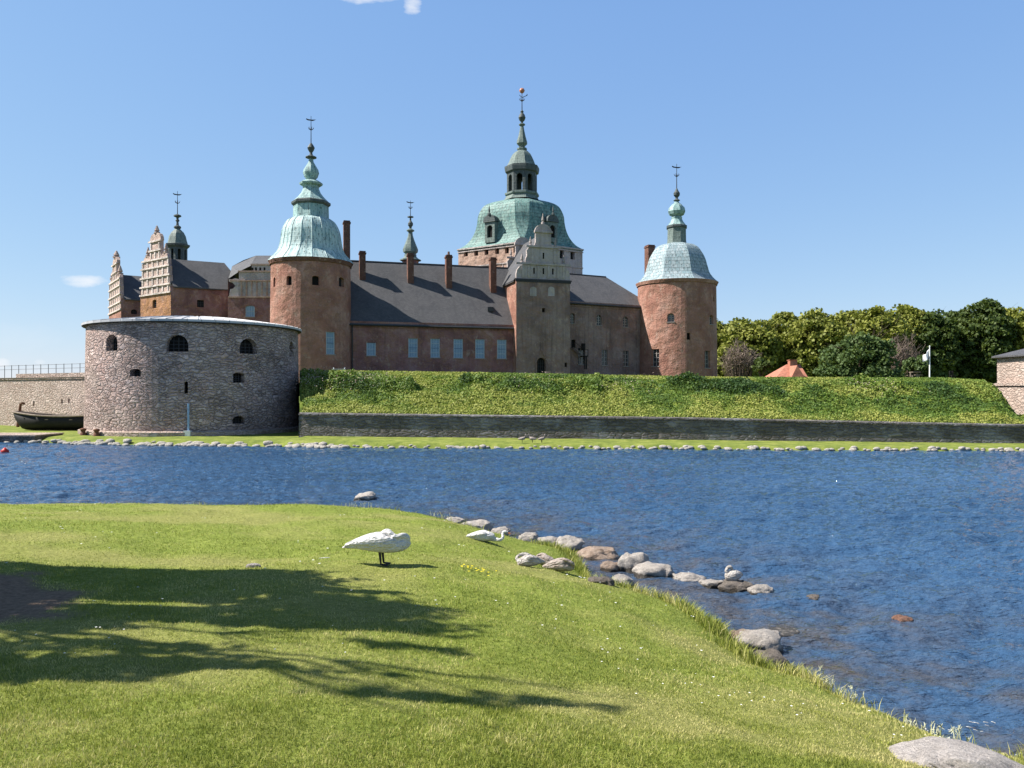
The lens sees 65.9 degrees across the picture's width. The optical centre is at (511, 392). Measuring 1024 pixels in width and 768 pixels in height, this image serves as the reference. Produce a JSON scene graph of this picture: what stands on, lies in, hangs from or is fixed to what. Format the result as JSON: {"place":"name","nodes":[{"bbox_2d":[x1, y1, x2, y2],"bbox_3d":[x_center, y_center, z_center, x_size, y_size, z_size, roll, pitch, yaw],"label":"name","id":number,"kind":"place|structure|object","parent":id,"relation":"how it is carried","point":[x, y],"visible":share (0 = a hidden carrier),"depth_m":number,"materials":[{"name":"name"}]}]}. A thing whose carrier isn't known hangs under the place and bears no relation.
{"place":"outdoors","nodes":[
{"label":"outdoors","id":0,"kind":"place"},
{"bbox_2d":[0,501,1023,767],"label":"lawn","id":1,"kind":"structure","parent":0,"point":[26,597],"depth_m":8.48,"materials":[{"name":"green plant"}]},
{"bbox_2d":[342,529,410,565],"bbox_3d":[-2.030,2.309,11.842,1.024,0.551,0.446,0,0,-4],"label":"swan","id":2,"kind":"object","parent":1,"relation":"on","point":[382,542],"visible":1,"depth_m":11.72,"materials":[{"name":"white"}]},
{"bbox_2d":[6,502,940,737],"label":"daisies","id":3,"kind":"object","parent":1,"relation":"on","point":[496,600],"visible":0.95,"depth_m":8.83,"materials":[{"name":"white plant"}]},
{"bbox_2d":[460,519,492,530],"bbox_3d":[-1.066,3.911,22.739,1.067,0.490,0.801,0,0,-2],"label":"boulder","id":4,"kind":"object","parent":1,"relation":"on","point":[481,523],"visible":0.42,"depth_m":22.56,"materials":[{"name":"stone"}]},
{"bbox_2d":[466,530,510,541],"bbox_3d":[-0.502,2.964,16.326,0.991,0.227,0.300,0,0,6],"label":"swan","id":5,"kind":"object","parent":1,"relation":"on","point":[482,535],"visible":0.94,"depth_m":16.24,"materials":[{"name":"white"}]},
{"bbox_2d":[515,552,544,565],"bbox_3d":[0.326,2.913,13.773,0.526,0.228,0.249,0,0,-20],"label":"cygnet","id":6,"kind":"object","parent":1,"relation":"on","point":[526,559],"visible":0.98,"depth_m":13.68},
{"bbox_2d":[536,553,553,564],"bbox_3d":[0.651,3.219,15.198,0.513,0.222,0.243,0,0,30],"label":"cygnet","id":7,"kind":"object","parent":1,"relation":"on","point":[545,557],"visible":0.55,"depth_m":15.13},
{"bbox_2d":[542,558,574,570],"bbox_3d":[0.867,3.177,14.642,0.625,0.271,0.296,0,0,15],"label":"cygnet","id":8,"kind":"object","parent":1,"relation":"on","point":[561,564],"visible":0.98,"depth_m":14.51},
{"bbox_2d":[588,576,614,585],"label":"boulder","id":9,"kind":"object","parent":1,"relation":"on","point":[608,581],"visible":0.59,"depth_m":13.35,"materials":[{"name":"stone"}]},
{"bbox_2d":[345,502,971,741],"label":"seeding grass","id":10,"kind":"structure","parent":1,"relation":"on","point":[922,727],"depth_m":8.82,"materials":[{"name":"beige"}]},
{"bbox_2d":[734,628,782,653],"bbox_3d":[3.865,4.009,12.364,0.822,0.590,0.590,0,0,13],"label":"boulder","id":11,"kind":"object","parent":1,"relation":"on","point":[764,639],"visible":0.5,"depth_m":12.20,"materials":[{"name":"stone"}]},
{"bbox_2d":[753,648,789,667],"bbox_3d":[3.795,4.007,11.561,0.522,0.472,0.487,0,0,-6],"label":"boulder","id":12,"kind":"object","parent":1,"relation":"on","point":[776,654],"visible":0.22,"depth_m":11.46,"materials":[{"name":"stone"}]},
{"bbox_2d":[887,736,1023,767],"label":"boulder","id":13,"kind":"object","parent":1,"relation":"on","point":[934,751],"visible":0.89,"depth_m":6.32,"materials":[{"name":"grey stone"}]},
{"bbox_2d":[0,442,1023,759],"bbox_3d":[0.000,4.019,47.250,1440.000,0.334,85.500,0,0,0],"label":"water","id":14,"kind":"structure","parent":0,"point":[866,546],"depth_m":25.57,"materials":[{"name":"blue liquid"}]},
{"bbox_2d":[353,491,376,500],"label":"boulder","id":15,"kind":"object","parent":14,"relation":"in","point":[367,496],"visible":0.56,"depth_m":29.43,"materials":[{"name":"stone"}]},
{"bbox_2d":[446,517,465,523],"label":"boulder","id":16,"kind":"object","parent":14,"relation":"in","point":[456,520],"visible":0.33,"depth_m":23.54,"materials":[{"name":"stone"}]},
{"bbox_2d":[491,526,510,535],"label":"boulder","id":17,"kind":"object","parent":14,"relation":"in","point":[497,530],"visible":0.52,"depth_m":21.91,"materials":[{"name":"stone"}]},
{"bbox_2d":[518,532,538,543],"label":"boulder","id":18,"kind":"object","parent":14,"relation":"in","point":[525,536],"visible":0.49,"depth_m":20.85,"materials":[{"name":"stone"}]},
{"bbox_2d":[538,536,556,544],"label":"boulder","id":19,"kind":"object","parent":14,"relation":"in","point":[550,538],"visible":0.28,"depth_m":20.32,"materials":[{"name":"stone"}]},
{"bbox_2d":[556,535,584,551],"bbox_3d":[1.478,3.920,20.130,0.790,0.510,0.650,0,0,13],"label":"boulder","id":20,"kind":"object","parent":14,"relation":"in","point":[573,542],"visible":0.59,"depth_m":19.91,"materials":[{"name":"stone"}]},
{"bbox_2d":[576,546,619,559],"bbox_3d":[2.101,4.013,19.178,1.156,0.553,0.854,0,0,13],"label":"boulder","id":21,"kind":"object","parent":14,"relation":"in","point":[594,553],"visible":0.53,"depth_m":18.88,"materials":[{"name":"orange stone"}]},
{"bbox_2d":[600,560,619,571],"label":"boulder","id":22,"kind":"object","parent":14,"relation":"in","point":[608,566],"visible":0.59,"depth_m":17.75,"materials":[{"name":"orange stone"}]},
{"bbox_2d":[612,574,635,586],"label":"boulder","id":23,"kind":"object","parent":14,"relation":"in","point":[617,577],"visible":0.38,"depth_m":16.22,"materials":[{"name":"stone"}]},
{"bbox_2d":[617,552,648,573],"bbox_3d":[2.774,3.989,18.010,0.735,0.716,0.677,0,0,8],"label":"boulder","id":24,"kind":"object","parent":14,"relation":"in","point":[627,562],"visible":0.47,"depth_m":17.77,"materials":[{"name":"stone"}]},
{"bbox_2d":[632,561,674,578],"bbox_3d":[3.135,4.001,17.404,0.993,0.524,0.780,0,0,14],"label":"boulder","id":25,"kind":"object","parent":14,"relation":"in","point":[647,569],"visible":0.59,"depth_m":17.12,"materials":[{"name":"stone"}]},
{"bbox_2d":[672,572,705,581],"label":"boulder","id":26,"kind":"object","parent":14,"relation":"in","point":[685,576],"visible":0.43,"depth_m":16.59,"materials":[{"name":"stone"}]},
{"bbox_2d":[698,579,722,588],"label":"boulder","id":27,"kind":"object","parent":14,"relation":"in","point":[710,584],"visible":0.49,"depth_m":16.23,"materials":[{"name":"stone"}]},
{"bbox_2d":[718,579,752,593],"bbox_3d":[4.565,4.013,16.108,0.740,0.400,0.563,0,0,3],"label":"boulder","id":28,"kind":"object","parent":14,"relation":"in","point":[730,587],"visible":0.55,"depth_m":15.92,"materials":[{"name":"stone"}]},
{"bbox_2d":[725,565,742,580],"bbox_3d":[4.522,3.683,16.089,0.380,0.331,0.222,0,0,-5],"label":"cygnet","id":29,"kind":"object","parent":28,"relation":"on","point":[732,574],"visible":1,"depth_m":16.02},
{"bbox_2d":[729,628,745,638],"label":"boulder","id":30,"kind":"object","parent":14,"relation":"in","point":[737,632],"visible":0.09,"depth_m":12.81,"materials":[{"name":"grey stone"}]},
{"bbox_2d":[747,584,773,594],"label":"boulder","id":31,"kind":"object","parent":14,"relation":"in","point":[755,589],"visible":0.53,"depth_m":15.61,"materials":[{"name":"stone"}]},
{"bbox_2d":[769,626,799,636],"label":"boulder","id":32,"kind":"object","parent":14,"relation":"in","point":[788,631],"visible":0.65,"depth_m":13.15,"materials":[{"name":"stone"}]},
{"bbox_2d":[806,594,818,599],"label":"boulder","id":33,"kind":"object","parent":14,"relation":"in","point":[814,596],"visible":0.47,"depth_m":15.16,"materials":[{"name":"stone"}]},
{"bbox_2d":[891,614,913,621],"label":"boulder","id":34,"kind":"object","parent":14,"relation":"in","point":[899,617],"visible":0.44,"depth_m":13.69,"materials":[{"name":"stone"}]},
{"bbox_2d":[0,425,1023,451],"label":"shore strip","id":35,"kind":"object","parent":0,"point":[283,439],"visible":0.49,"depth_m":58.32,"materials":[{"name":"green plant"}]},
{"bbox_2d":[16,402,24,426],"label":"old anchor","id":36,"kind":"object","parent":35,"relation":"on","point":[19,409],"visible":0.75,"depth_m":79.90,"materials":[{"name":"metal"}]},
{"bbox_2d":[0,433,63,442],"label":"stone quay","id":37,"kind":"structure","parent":35,"relation":"on","point":[13,437],"depth_m":62.60,"materials":[{"name":"grey stone"}]},
{"bbox_2d":[0,373,84,425],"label":"curtain wall","id":38,"kind":"structure","parent":35,"relation":"on","point":[57,393],"depth_m":80.17,"materials":[{"name":"stone"}]},
{"bbox_2d":[4,363,84,377],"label":"railing","id":39,"kind":"object","parent":38,"relation":"on","point":[48,368],"visible":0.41,"depth_m":82.38,"materials":[{"name":"metal"}]},
{"bbox_2d":[12,411,83,429],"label":"old boat","id":40,"kind":"object","parent":35,"relation":"on","point":[35,421],"visible":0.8,"depth_m":73.29,"materials":[{"name":"black wood"}]},
{"bbox_2d":[80,428,86,434],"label":"bollard","id":41,"kind":"object","parent":35,"relation":"on","point":[83,431],"visible":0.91,"depth_m":65.62,"materials":[{"name":"metal"}]},
{"bbox_2d":[93,429,99,435],"bbox_3d":[-34.012,3.330,64.617,0.520,0.740,0.520,0,0,0],"label":"bollard","id":42,"kind":"object","parent":35,"relation":"on","point":[96,432],"visible":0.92,"depth_m":64.45,"materials":[{"name":"metal"}]},
{"bbox_2d":[183,404,191,435],"bbox_3d":[-26.430,2.375,64.353,0.550,2.950,0.500,0,0,0],"label":"blue pipe","id":43,"kind":"object","parent":35,"relation":"on","point":[187,432],"visible":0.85,"depth_m":64.33,"materials":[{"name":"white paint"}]},
{"bbox_2d":[78,316,301,436],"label":"stone bastion","id":44,"kind":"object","parent":35,"relation":"on","point":[149,376],"visible":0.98,"depth_m":65.36,"materials":[{"name":"stone"}]},
{"bbox_2d":[113,337,116,350],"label":"window","id":45,"kind":"structure","parent":44,"relation":"in","point":[115,340],"depth_m":65.82,"materials":[{"name":"glass"}]},
{"bbox_2d":[169,335,187,351],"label":"window","id":46,"kind":"structure","parent":44,"relation":"in","point":[178,343],"depth_m":65.18,"materials":[{"name":"metal"}]},
{"bbox_2d":[233,373,240,382],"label":"window","id":47,"kind":"structure","parent":44,"relation":"in","point":[236,376],"depth_m":67.29,"materials":[{"name":"metal"}]},
{"bbox_2d":[232,416,241,423],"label":"window","id":48,"kind":"structure","parent":44,"relation":"in","point":[237,419],"depth_m":67.20,"materials":[{"name":"metal"}]},
{"bbox_2d":[240,339,252,353],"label":"window","id":49,"kind":"structure","parent":44,"relation":"in","point":[246,347],"depth_m":67.95,"materials":[{"name":"glass"}]},
{"bbox_2d":[297,380,1023,442],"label":"scarp wall","id":50,"kind":"structure","parent":35,"relation":"on","point":[485,426],"depth_m":60.73,"materials":[{"name":"stone"}]},
{"bbox_2d":[0,0,1023,377],"label":"sky","id":51,"kind":"structure","parent":0,"point":[833,156],"materials":[{"name":"blue"}]},
{"bbox_2d":[299,370,1016,423],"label":"rampart","id":52,"kind":"object","parent":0,"point":[385,400],"visible":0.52,"depth_m":64.38,"materials":[{"name":"green plant"}]},
{"bbox_2d":[268,118,353,395],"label":"round tower","id":53,"kind":"structure","parent":52,"relation":"on","point":[310,262],"depth_m":110.78,"materials":[{"name":"pink paint"}]},
{"bbox_2d":[312,276,317,284],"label":"window","id":54,"kind":"structure","parent":53,"relation":"in","point":[314,279],"depth_m":110.17,"materials":[{"name":"glass"}]},
{"bbox_2d":[325,332,335,354],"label":"window","id":55,"kind":"structure","parent":53,"relation":"in","point":[330,350],"depth_m":110.83,"materials":[{"name":"blue glass"}]},
{"bbox_2d":[342,220,513,372],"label":"castle wing","id":56,"kind":"structure","parent":52,"relation":"on","point":[411,315],"depth_m":120.37,"materials":[{"name":"grey tile"}]},
{"bbox_2d":[366,343,375,355],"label":"window","id":57,"kind":"structure","parent":56,"relation":"in","point":[370,347],"depth_m":115.92,"materials":[{"name":"blue glass"}]},
{"bbox_2d":[400,200,420,262],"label":"turret spire","id":58,"kind":"structure","parent":56,"relation":"on","point":[410,246],"depth_m":135.46,"materials":[{"name":"green metal"}]},
{"bbox_2d":[408,338,417,357],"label":"window","id":59,"kind":"structure","parent":56,"relation":"in","point":[412,342],"depth_m":117.69,"materials":[{"name":"blue glass"}]},
{"bbox_2d":[430,339,439,357],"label":"window","id":60,"kind":"structure","parent":56,"relation":"in","point":[434,343],"depth_m":118.61,"materials":[{"name":"blue glass"}]},
{"bbox_2d":[453,339,463,358],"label":"window","id":61,"kind":"structure","parent":56,"relation":"in","point":[458,343],"depth_m":119.66,"materials":[{"name":"blue glass"}]},
{"bbox_2d":[475,339,484,358],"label":"window","id":62,"kind":"structure","parent":56,"relation":"in","point":[479,343],"depth_m":120.60,"materials":[{"name":"blue glass"}]},
{"bbox_2d":[496,340,505,358],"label":"window","id":63,"kind":"structure","parent":56,"relation":"in","point":[501,344],"depth_m":121.54,"materials":[{"name":"blue glass"}]},
{"bbox_2d":[457,88,583,273],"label":"central tower","id":64,"kind":"structure","parent":52,"relation":"on","point":[512,217],"depth_m":147.17,"materials":[{"name":"green metal"}]},
{"bbox_2d":[502,214,571,373],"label":"gate tower","id":65,"kind":"structure","parent":52,"relation":"on","point":[536,283],"depth_m":121.83,"materials":[{"name":"grey paint"}]},
{"bbox_2d":[530,287,536,295],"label":"blocked window","id":66,"kind":"structure","parent":65,"relation":"in","point":[533,291],"depth_m":121.24,"materials":[{"name":"grey paint"}]},
{"bbox_2d":[537,358,544,372],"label":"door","id":67,"kind":"structure","parent":65,"relation":"in","point":[540,362],"depth_m":122.17,"materials":[{"name":"wood"}]},
{"bbox_2d":[548,287,554,295],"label":"blocked window","id":68,"kind":"structure","parent":65,"relation":"in","point":[551,291],"depth_m":122.08,"materials":[{"name":"grey paint"}]},
{"bbox_2d":[280,367,929,393],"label":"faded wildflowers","id":69,"kind":"object","parent":52,"relation":"on","point":[415,381],"visible":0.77,"depth_m":69.96,"materials":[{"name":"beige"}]},
{"bbox_2d":[570,245,655,374],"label":"castle wing","id":70,"kind":"structure","parent":52,"relation":"on","point":[605,319],"depth_m":130.96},
{"bbox_2d":[574,341,587,368],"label":"outside stair","id":71,"kind":"object","parent":70,"relation":"attached to","point":[582,346],"visible":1,"depth_m":127.28,"materials":[{"name":"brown wood"}]},
{"bbox_2d":[578,348,585,364],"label":"window","id":72,"kind":"structure","parent":70,"relation":"in","point":[580,352],"depth_m":128.22,"materials":[{"name":"grey glass"}]},
{"bbox_2d":[596,315,601,325],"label":"window","id":73,"kind":"structure","parent":70,"relation":"in","point":[598,317],"depth_m":129.82,"materials":[{"name":"grey glass"}]},
{"bbox_2d":[601,350,607,365],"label":"window","id":74,"kind":"structure","parent":70,"relation":"in","point":[604,352],"depth_m":130.49,"materials":[{"name":"grey glass"}]},
{"bbox_2d":[623,317,628,327],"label":"window","id":75,"kind":"structure","parent":70,"relation":"in","point":[624,319],"depth_m":132.29,"materials":[{"name":"grey glass"}]},
{"bbox_2d":[623,351,629,366],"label":"window","id":76,"kind":"structure","parent":70,"relation":"in","point":[625,353],"depth_m":132.38,"materials":[{"name":"grey glass"}]},
{"bbox_2d":[301,368,1023,423],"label":"rampart weeds","id":77,"kind":"object","parent":52,"relation":"on","point":[566,383],"visible":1,"depth_m":65.98,"materials":[{"name":"green plant"}]},
{"bbox_2d":[636,164,718,376],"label":"round tower","id":78,"kind":"structure","parent":52,"relation":"on","point":[676,284],"depth_m":129.76,"materials":[{"name":"pink paint"}]},
{"bbox_2d":[651,349,659,366],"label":"window","id":79,"kind":"structure","parent":78,"relation":"in","point":[655,351],"depth_m":130.33,"materials":[{"name":"grey glass"}]},
{"bbox_2d":[667,314,673,322],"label":"window","id":80,"kind":"structure","parent":78,"relation":"in","point":[671,316],"depth_m":129.13,"materials":[{"name":"grey glass"}]},
{"bbox_2d":[705,351,710,368],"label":"window","id":81,"kind":"structure","parent":78,"relation":"in","point":[706,352],"depth_m":130.08,"materials":[{"name":"grey glass"}]},
{"bbox_2d":[717,320,730,376],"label":"tree","id":82,"kind":"object","parent":52,"relation":"on","point":[721,325],"visible":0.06,"depth_m":165.18,"materials":[{"name":"green plant"}]},
{"bbox_2d":[718,338,762,376],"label":"bare thicket","id":83,"kind":"object","parent":52,"relation":"on","point":[740,365],"visible":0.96,"depth_m":99.58,"materials":[{"name":"grey plant"}]},
{"bbox_2d":[751,356,772,376],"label":"shrub","id":84,"kind":"object","parent":52,"relation":"on","point":[762,364],"visible":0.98,"depth_m":97.44,"materials":[{"name":"green plant"}]},
{"bbox_2d":[765,360,807,376],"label":"house","id":85,"kind":"structure","parent":52,"relation":"on","point":[792,368],"depth_m":91.69,"materials":[{"name":"orange tile"}]},
{"bbox_2d":[812,316,907,377],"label":"domed tree","id":86,"kind":"object","parent":52,"relation":"on","point":[854,357],"visible":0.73,"depth_m":92.31,"materials":[{"name":"green plant"}]},
{"bbox_2d":[890,333,923,376],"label":"bare thicket","id":87,"kind":"object","parent":52,"relation":"on","point":[904,351],"visible":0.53,"depth_m":98.30,"materials":[{"name":"grey plant"}]},
{"bbox_2d":[901,355,931,374],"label":"shrub","id":88,"kind":"object","parent":52,"relation":"on","point":[912,364],"visible":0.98,"depth_m":95.31,"materials":[{"name":"green plant"}]},
{"bbox_2d":[923,346,930,376],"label":"flagpole","id":89,"kind":"object","parent":52,"relation":"on","point":[925,357],"visible":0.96,"depth_m":75.96,"materials":[{"name":"white metal"}]},
{"bbox_2d":[991,349,1023,414],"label":"gatehouse","id":90,"kind":"object","parent":52,"relation":"on","point":[1009,384],"visible":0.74,"depth_m":70.25,"materials":[{"name":"stone"}]},
{"bbox_3d":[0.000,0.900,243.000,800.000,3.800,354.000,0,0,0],"label":"terrain","id":91,"kind":"structure","parent":0,"visible":0},
{"bbox_2d":[108,250,141,318],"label":"gabled range","id":92,"kind":"structure","parent":91,"relation":"on","point":[124,299],"depth_m":151.02,"materials":[{"name":"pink paint"}]},
{"bbox_2d":[139,226,235,317],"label":"gabled range","id":93,"kind":"structure","parent":91,"relation":"on","point":[172,287],"depth_m":132.85,"materials":[{"name":"orange brick"}]},
{"bbox_2d":[167,191,189,259],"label":"lantern spire","id":94,"kind":"structure","parent":93,"relation":"on","point":[178,245],"depth_m":142.00,"materials":[{"name":"teal metal"}]},
{"bbox_2d":[197,300,203,306],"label":"window","id":95,"kind":"structure","parent":93,"relation":"in","point":[200,303],"depth_m":132.38,"materials":[{"name":"glass"}]},
{"bbox_2d":[228,256,270,322],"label":"chapel block","id":96,"kind":"structure","parent":91,"relation":"on","point":[249,292],"depth_m":131.00,"materials":[{"name":"brown paint"}]},
{"bbox_2d":[245,306,254,316],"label":"window","id":97,"kind":"structure","parent":96,"relation":"in","point":[249,310],"depth_m":131.16,"materials":[{"name":"blue glass"}]},
{"bbox_2d":[717,317,787,376],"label":"tree","id":98,"kind":"object","parent":91,"relation":"on","point":[752,336],"visible":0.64,"depth_m":159.67,"materials":[{"name":"green plant"}]},
{"bbox_2d":[756,311,816,375],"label":"tree","id":99,"kind":"object","parent":91,"relation":"on","point":[784,319],"visible":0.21,"depth_m":164.35,"materials":[{"name":"green plant"}]},
{"bbox_2d":[780,307,849,377],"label":"tree","id":100,"kind":"object","parent":91,"relation":"on","point":[828,331],"visible":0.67,"depth_m":158.67,"materials":[{"name":"green plant"}]},
{"bbox_2d":[830,308,864,339],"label":"tree","id":101,"kind":"object","parent":91,"relation":"on","point":[840,317],"visible":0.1,"depth_m":164.20,"materials":[{"name":"green plant"}]},
{"bbox_2d":[848,305,916,376],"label":"tree","id":102,"kind":"object","parent":91,"relation":"on","point":[866,320],"visible":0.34,"depth_m":158.07,"materials":[{"name":"green plant"}]},
{"bbox_2d":[889,303,931,375],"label":"tree","id":103,"kind":"object","parent":91,"relation":"on","point":[911,315],"visible":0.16,"depth_m":162.01,"materials":[{"name":"green plant"}]},
{"bbox_2d":[910,308,967,377],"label":"tree","id":104,"kind":"object","parent":91,"relation":"on","point":[939,334],"visible":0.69,"depth_m":158.73,"materials":[{"name":"green plant"}]},
{"bbox_2d":[942,309,981,377],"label":"tree","id":105,"kind":"object","parent":91,"relation":"on","point":[955,315],"visible":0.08,"depth_m":166.76,"materials":[{"name":"green plant"}]},
{"bbox_2d":[955,297,1017,382],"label":"tree","id":106,"kind":"object","parent":91,"relation":"on","point":[989,314],"visible":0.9,"depth_m":160.04,"materials":[{"name":"green plant"}]},
{"bbox_2d":[995,306,1023,382],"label":"tree","id":107,"kind":"object","parent":91,"relation":"on","point":[1016,314],"visible":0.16,"depth_m":162.36,"materials":[{"name":"green plant"}]},
{"bbox_2d":[1012,320,1023,349],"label":"tree","id":108,"kind":"object","parent":91,"relation":"on","point":[1018,345],"visible":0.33,"depth_m":160.17,"materials":[{"name":"green plant"}]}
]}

